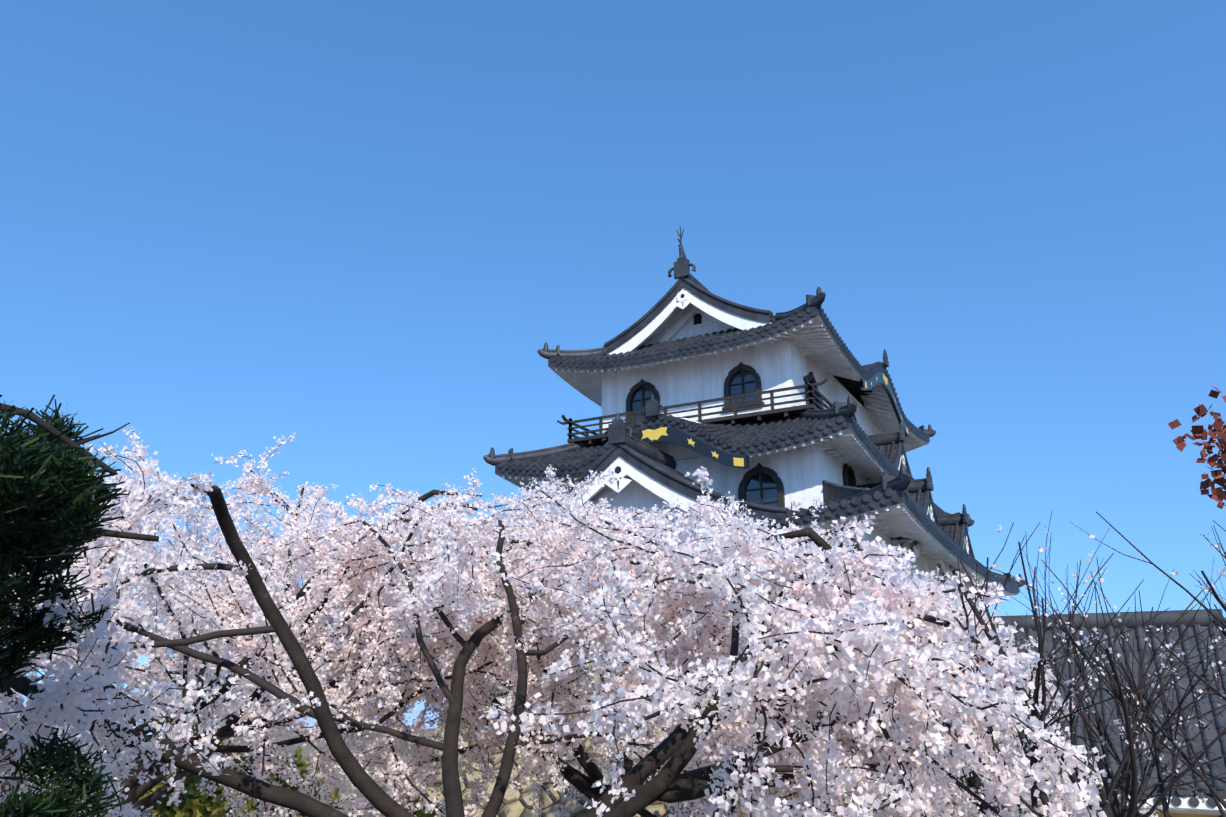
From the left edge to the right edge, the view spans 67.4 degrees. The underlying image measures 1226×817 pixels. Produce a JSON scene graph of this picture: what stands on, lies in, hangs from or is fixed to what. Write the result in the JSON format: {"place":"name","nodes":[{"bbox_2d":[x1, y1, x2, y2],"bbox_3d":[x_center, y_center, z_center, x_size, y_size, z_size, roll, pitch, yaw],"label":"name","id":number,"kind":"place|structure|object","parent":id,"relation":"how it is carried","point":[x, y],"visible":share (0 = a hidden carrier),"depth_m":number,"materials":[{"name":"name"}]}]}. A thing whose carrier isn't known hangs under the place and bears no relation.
{"place":"outdoors","nodes":[
{"label":"outdoors","id":0,"kind":"place"},
{"bbox_2d":[0,688,446,816],"bbox_3d":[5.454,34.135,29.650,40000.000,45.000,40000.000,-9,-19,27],"label":"ground","id":1,"kind":"structure","parent":0,"point":[306,749],"depth_m":79.49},
{"bbox_2d":[0,394,158,816],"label":"pine","id":2,"kind":"object","parent":1,"relation":"on","point":[37,461],"depth_m":5.76,"materials":[{"name":"green plant"}]},
{"bbox_2d":[0,739,444,816],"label":"shrub","id":3,"kind":"object","parent":1,"relation":"on","point":[199,804],"visible":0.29,"depth_m":27.69,"materials":[{"name":"green plant"}]},
{"bbox_2d":[403,673,731,816],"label":"stone base wall","id":4,"kind":"structure","parent":1,"relation":"on","point":[518,803],"depth_m":28.43,"materials":[{"name":"beige stone"}]},
{"bbox_2d":[481,226,1025,673],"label":"castle keep","id":5,"kind":"structure","parent":4,"relation":"on","point":[768,414],"depth_m":33.53,"materials":[{"name":"paint"}]},
{"bbox_2d":[0,425,1158,816],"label":"cherry tree","id":6,"kind":"object","parent":1,"relation":"on","point":[862,607],"depth_m":10.10,"materials":[{"name":"pink plant"}]},
{"bbox_2d":[705,609,1225,816],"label":"rest house","id":7,"kind":"structure","parent":1,"relation":"on","point":[1187,806],"depth_m":21.35,"materials":[{"name":"paint"}]},
{"bbox_2d":[887,511,1225,816],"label":"bare tree branches","id":8,"kind":"object","parent":1,"relation":"on","point":[1125,768],"visible":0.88,"depth_m":6.83,"materials":[{"name":"brown plant"}]},
{"bbox_2d":[883,525,1225,802],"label":"bare tree buds","id":9,"kind":"object","parent":8,"relation":"on","point":[1105,636],"visible":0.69,"depth_m":6.79,"materials":[{"name":"plant"}]},
{"bbox_2d":[0,0,1225,688],"label":"sky","id":10,"kind":"structure","parent":0,"point":[358,229],"materials":[{"name":"blue"}]},
{"bbox_2d":[1168,386,1225,508],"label":"maple","id":11,"kind":"object","parent":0,"point":[1218,494],"visible":1,"depth_m":5.00,"materials":[{"name":"red plant"}]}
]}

